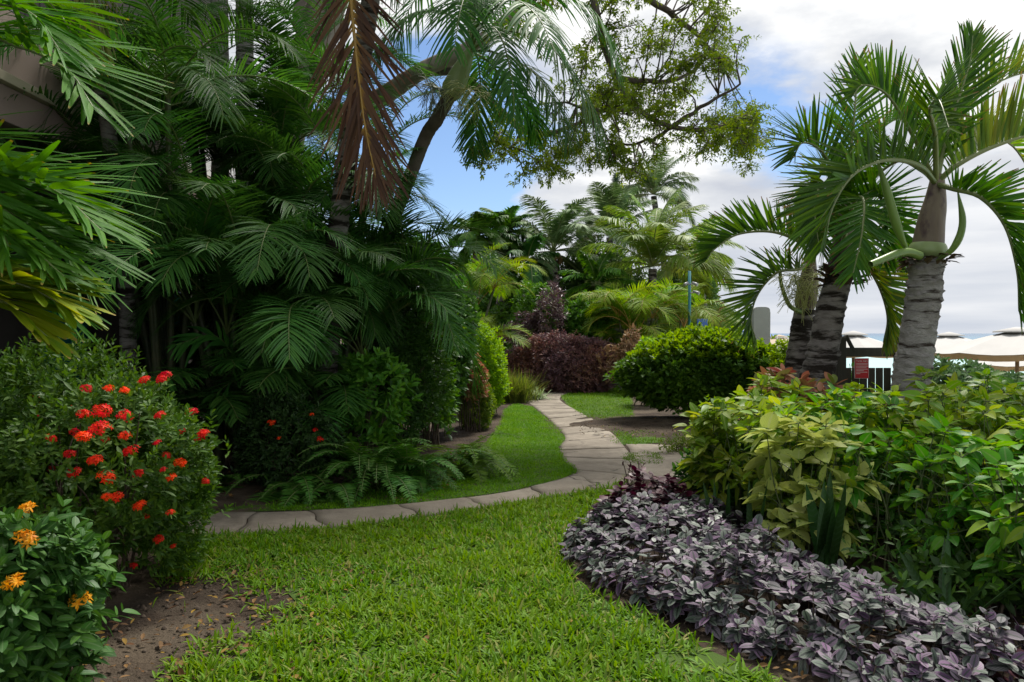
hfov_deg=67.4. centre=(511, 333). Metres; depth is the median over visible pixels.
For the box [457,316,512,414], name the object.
lime shrub
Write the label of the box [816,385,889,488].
copper plant
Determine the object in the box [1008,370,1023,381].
grey green hedge
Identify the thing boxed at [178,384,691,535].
path
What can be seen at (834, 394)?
bed shrub
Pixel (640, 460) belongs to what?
lawn grass
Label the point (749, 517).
snake plant
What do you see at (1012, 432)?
bed shrub
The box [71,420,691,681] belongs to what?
soil clods
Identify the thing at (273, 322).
clumping palm
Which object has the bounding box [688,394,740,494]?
fine leaf shrub
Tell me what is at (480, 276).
clumping palm
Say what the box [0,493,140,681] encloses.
yellow ixora shrub
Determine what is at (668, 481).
maroon ground cover
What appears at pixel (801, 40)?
sky
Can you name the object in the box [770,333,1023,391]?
sea
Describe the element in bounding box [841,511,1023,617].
shade shrub
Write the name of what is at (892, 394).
shrub
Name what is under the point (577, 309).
umbrella leaf shrub
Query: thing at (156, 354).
clumping palm
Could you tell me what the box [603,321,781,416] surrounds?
round hedge
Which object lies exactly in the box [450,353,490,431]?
copper leaf shrub
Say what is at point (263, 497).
sword fern
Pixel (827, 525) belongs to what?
snake plant
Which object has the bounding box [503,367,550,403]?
fountain grass
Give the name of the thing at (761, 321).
shower post
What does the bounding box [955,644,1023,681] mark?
maroon ground cover
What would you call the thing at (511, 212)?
coconut palm
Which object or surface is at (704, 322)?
blue board
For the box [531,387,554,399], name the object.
spider plant
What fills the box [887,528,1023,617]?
snake plant
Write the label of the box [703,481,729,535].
snake plant
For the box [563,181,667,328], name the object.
coconut palm
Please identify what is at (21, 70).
house
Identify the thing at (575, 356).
burgundy hedge
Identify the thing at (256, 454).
dark ixora shrub
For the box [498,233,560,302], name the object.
coconut palm
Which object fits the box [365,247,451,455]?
climber clad shrub
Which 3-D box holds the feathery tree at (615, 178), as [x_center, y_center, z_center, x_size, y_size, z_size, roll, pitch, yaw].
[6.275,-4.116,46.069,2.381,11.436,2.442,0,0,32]
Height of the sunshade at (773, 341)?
2.755 m
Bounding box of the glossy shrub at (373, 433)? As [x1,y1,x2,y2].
[324,346,422,472]
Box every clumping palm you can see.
[0,0,344,457]
[30,0,441,447]
[42,110,410,469]
[124,124,486,467]
[137,37,495,437]
[201,147,514,472]
[451,243,548,348]
[571,279,707,386]
[613,278,729,335]
[658,300,743,334]
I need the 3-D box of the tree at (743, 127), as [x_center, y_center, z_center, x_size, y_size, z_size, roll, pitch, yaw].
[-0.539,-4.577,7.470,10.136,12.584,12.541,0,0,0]
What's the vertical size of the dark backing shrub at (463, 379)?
3.737 m
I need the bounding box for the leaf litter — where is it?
[68,418,1023,681]
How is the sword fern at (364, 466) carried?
on the ground at (135, 597)
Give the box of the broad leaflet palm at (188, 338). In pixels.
[164,320,332,424]
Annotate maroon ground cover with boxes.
[587,461,704,540]
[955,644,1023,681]
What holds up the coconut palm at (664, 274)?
on the ground at (135, 597)
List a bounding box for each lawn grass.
[622,450,664,463]
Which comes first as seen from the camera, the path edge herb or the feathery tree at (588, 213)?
the path edge herb
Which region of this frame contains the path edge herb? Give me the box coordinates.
[658,430,693,453]
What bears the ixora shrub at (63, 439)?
on the ground at (135, 597)
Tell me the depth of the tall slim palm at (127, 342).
8.66 m
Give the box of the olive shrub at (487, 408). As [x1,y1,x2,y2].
[456,385,497,430]
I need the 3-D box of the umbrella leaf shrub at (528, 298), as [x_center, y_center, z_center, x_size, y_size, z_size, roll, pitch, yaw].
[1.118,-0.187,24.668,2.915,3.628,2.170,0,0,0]
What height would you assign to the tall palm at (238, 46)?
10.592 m
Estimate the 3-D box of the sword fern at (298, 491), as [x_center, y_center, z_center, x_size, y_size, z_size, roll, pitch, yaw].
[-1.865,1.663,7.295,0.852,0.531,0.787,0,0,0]
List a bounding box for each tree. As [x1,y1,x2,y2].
[257,0,786,208]
[459,253,522,328]
[481,297,583,375]
[546,233,671,328]
[581,211,595,268]
[605,171,628,257]
[642,249,721,332]
[712,300,741,328]
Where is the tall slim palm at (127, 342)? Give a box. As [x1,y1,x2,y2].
[69,0,211,473]
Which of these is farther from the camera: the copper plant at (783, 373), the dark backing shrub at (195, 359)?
the dark backing shrub at (195, 359)
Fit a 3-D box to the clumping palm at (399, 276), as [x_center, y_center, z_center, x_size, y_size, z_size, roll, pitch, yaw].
[-1.978,-0.353,9.770,3.695,4.184,3.699,0,0,-27]
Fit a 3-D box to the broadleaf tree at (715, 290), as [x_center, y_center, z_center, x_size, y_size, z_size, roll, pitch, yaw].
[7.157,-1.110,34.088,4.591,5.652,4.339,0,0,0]
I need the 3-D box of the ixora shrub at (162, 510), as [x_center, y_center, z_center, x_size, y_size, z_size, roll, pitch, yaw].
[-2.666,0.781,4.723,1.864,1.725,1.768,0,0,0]
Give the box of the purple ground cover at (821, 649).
[558,487,1023,681]
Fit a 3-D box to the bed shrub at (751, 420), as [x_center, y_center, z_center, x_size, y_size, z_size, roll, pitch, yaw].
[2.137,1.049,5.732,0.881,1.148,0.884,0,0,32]
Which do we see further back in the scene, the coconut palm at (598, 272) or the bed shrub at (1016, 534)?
the coconut palm at (598, 272)
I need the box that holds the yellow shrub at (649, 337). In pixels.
[628,334,654,405]
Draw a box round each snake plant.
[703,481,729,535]
[746,479,767,545]
[806,470,846,566]
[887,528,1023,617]
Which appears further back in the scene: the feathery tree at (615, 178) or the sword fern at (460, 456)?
the feathery tree at (615, 178)
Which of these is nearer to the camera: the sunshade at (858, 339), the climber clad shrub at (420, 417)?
the climber clad shrub at (420, 417)
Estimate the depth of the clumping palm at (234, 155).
9.86 m
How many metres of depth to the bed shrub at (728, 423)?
6.11 m
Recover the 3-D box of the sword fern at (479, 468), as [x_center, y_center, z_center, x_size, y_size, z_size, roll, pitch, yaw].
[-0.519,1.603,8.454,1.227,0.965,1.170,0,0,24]
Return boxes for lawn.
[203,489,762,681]
[217,404,576,510]
[563,388,664,444]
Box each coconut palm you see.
[446,211,511,302]
[479,205,535,329]
[494,194,619,296]
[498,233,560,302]
[558,251,637,305]
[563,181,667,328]
[575,186,736,327]
[608,144,699,262]
[645,216,746,313]
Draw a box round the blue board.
[697,319,707,326]
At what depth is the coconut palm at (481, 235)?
26.52 m
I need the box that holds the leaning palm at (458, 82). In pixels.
[339,0,627,435]
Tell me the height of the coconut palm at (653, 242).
6.782 m
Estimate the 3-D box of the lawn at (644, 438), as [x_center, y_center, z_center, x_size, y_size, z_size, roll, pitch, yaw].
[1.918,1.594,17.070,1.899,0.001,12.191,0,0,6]
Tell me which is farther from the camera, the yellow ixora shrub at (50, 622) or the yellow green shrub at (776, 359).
the yellow green shrub at (776, 359)
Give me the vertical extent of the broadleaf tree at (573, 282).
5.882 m
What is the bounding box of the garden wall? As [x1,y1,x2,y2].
[587,329,655,383]
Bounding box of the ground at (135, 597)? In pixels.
[5,339,1023,681]
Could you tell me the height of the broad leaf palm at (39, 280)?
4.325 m
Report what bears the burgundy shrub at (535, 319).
on the ground at (135, 597)
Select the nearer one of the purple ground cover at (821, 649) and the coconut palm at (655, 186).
the purple ground cover at (821, 649)
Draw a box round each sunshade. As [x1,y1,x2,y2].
[770,335,788,343]
[842,331,892,367]
[934,327,1023,373]
[935,332,971,361]
[978,361,1023,371]
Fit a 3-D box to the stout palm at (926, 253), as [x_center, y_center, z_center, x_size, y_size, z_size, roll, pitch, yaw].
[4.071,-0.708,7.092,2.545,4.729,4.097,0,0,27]
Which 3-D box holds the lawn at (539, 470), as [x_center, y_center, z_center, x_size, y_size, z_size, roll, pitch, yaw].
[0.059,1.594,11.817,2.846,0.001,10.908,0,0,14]
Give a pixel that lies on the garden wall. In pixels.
(620, 335)
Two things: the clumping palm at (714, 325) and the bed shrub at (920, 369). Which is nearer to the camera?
the bed shrub at (920, 369)
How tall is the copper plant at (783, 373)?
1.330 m
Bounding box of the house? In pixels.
[0,0,235,483]
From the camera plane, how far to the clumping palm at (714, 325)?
26.27 m
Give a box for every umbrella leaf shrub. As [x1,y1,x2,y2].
[504,272,581,368]
[553,287,616,374]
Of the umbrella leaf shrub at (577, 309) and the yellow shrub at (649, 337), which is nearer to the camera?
the yellow shrub at (649, 337)
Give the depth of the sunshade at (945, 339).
16.67 m
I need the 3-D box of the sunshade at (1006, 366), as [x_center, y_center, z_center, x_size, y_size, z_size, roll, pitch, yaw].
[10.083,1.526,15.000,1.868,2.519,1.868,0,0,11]
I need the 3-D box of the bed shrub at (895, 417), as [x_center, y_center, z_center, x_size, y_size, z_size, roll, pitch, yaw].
[3.214,0.987,5.859,1.196,1.273,1.053,0,0,22]
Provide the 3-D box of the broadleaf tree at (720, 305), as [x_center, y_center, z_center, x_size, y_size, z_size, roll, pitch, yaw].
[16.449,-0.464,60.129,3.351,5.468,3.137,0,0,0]
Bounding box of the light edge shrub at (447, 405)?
[405,292,464,446]
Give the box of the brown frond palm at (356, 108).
[210,0,505,445]
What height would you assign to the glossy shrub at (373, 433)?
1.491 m
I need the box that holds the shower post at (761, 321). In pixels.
[742,307,769,343]
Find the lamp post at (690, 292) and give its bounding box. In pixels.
[683,271,699,324]
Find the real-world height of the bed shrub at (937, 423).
1.245 m
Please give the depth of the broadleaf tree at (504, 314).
27.36 m
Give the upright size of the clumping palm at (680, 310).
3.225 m
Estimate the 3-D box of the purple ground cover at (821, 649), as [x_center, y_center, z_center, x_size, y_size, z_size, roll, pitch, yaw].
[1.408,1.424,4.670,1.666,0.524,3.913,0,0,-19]
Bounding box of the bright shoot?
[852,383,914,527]
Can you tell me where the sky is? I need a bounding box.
[228,0,1023,332]
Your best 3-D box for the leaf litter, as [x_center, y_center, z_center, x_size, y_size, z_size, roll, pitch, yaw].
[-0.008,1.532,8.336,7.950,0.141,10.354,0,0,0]
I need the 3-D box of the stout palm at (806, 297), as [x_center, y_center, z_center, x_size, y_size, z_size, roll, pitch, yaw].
[3.627,-0.158,9.649,2.616,3.632,1.659,0,0,-29]
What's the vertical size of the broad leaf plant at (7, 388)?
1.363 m
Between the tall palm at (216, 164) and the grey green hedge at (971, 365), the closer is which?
the grey green hedge at (971, 365)
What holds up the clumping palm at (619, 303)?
on the ground at (135, 597)
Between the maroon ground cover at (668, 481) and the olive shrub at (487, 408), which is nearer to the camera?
the maroon ground cover at (668, 481)
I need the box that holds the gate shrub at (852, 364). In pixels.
[770,362,867,391]
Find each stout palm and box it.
[688,194,878,392]
[761,42,927,393]
[780,18,1023,498]
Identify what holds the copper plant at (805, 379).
on the ground at (135, 597)
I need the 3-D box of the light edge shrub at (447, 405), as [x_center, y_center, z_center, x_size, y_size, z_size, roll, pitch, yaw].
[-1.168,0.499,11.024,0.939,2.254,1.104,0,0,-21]
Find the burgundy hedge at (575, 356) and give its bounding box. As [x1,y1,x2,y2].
[505,328,619,392]
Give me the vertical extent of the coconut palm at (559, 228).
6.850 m
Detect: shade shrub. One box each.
[821,435,1010,548]
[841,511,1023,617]
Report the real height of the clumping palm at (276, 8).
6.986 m
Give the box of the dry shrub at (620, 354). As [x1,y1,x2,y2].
[596,323,641,383]
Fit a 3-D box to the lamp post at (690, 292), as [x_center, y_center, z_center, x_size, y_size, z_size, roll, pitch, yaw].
[5.119,-0.067,21.972,0.496,3.434,0.291,0,0,0]
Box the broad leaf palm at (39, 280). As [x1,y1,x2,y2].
[0,0,174,358]
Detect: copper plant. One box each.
[732,363,823,475]
[786,371,860,452]
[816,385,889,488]
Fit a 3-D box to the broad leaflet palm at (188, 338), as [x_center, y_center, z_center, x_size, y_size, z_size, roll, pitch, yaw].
[-2.777,0.444,8.241,1.789,1.180,0.696,0,0,0]
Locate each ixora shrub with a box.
[0,323,233,594]
[0,351,122,513]
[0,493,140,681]
[230,383,353,491]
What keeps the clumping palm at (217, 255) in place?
on the ground at (135, 597)
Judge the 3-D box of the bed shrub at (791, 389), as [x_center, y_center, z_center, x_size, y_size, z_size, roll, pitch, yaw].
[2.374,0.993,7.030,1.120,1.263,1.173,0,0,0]
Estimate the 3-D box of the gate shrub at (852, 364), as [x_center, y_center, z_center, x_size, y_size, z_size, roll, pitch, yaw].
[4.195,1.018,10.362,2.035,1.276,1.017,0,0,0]
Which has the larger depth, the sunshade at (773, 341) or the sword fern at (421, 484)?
the sunshade at (773, 341)
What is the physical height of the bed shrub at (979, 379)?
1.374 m
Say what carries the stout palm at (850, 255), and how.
on the ground at (135, 597)
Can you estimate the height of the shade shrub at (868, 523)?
0.947 m
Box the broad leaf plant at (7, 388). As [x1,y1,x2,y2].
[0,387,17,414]
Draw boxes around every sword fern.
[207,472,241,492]
[225,471,352,504]
[276,480,356,508]
[286,438,440,502]
[343,442,503,489]
[369,442,489,496]
[407,432,522,482]
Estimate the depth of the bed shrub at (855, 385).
6.72 m
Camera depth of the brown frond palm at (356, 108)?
8.17 m
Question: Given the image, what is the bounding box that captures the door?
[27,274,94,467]
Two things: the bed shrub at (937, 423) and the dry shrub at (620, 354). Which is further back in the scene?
the dry shrub at (620, 354)
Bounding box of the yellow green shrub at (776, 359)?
[767,334,788,373]
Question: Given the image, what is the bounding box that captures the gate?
[835,335,898,395]
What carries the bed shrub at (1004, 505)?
on the ground at (135, 597)
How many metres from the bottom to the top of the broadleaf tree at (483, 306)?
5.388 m
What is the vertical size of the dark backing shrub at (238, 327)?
3.662 m
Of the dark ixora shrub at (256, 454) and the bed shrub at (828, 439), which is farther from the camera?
the dark ixora shrub at (256, 454)
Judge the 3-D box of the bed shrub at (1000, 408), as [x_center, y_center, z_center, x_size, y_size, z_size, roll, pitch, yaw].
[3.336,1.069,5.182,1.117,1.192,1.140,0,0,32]
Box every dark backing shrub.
[141,181,285,439]
[206,216,392,436]
[348,215,482,440]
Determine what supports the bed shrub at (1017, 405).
on the ground at (135, 597)
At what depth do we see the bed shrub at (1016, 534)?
4.04 m
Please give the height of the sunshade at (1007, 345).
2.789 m
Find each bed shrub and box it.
[671,432,767,524]
[673,389,813,524]
[715,373,825,468]
[734,395,854,547]
[738,410,890,562]
[772,381,915,542]
[800,382,916,518]
[816,411,1006,593]
[854,380,1013,543]
[889,428,1023,617]
[897,365,995,495]
[927,401,1023,548]
[931,368,1023,431]
[983,381,1023,480]
[985,426,1023,467]
[1004,523,1023,551]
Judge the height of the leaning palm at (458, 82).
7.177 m
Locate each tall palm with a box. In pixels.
[208,0,292,434]
[235,0,254,400]
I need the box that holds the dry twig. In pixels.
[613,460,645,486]
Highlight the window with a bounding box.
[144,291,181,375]
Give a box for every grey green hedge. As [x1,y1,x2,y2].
[931,353,1023,436]
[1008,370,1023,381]
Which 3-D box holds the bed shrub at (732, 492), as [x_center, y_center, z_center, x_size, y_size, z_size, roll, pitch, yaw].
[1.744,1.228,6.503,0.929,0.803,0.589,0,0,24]
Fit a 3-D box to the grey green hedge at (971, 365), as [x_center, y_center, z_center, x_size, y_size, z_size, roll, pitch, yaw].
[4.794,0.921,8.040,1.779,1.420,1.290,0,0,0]
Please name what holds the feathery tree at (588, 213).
on the ground at (135, 597)
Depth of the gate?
8.87 m
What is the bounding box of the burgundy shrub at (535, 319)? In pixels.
[499,275,570,362]

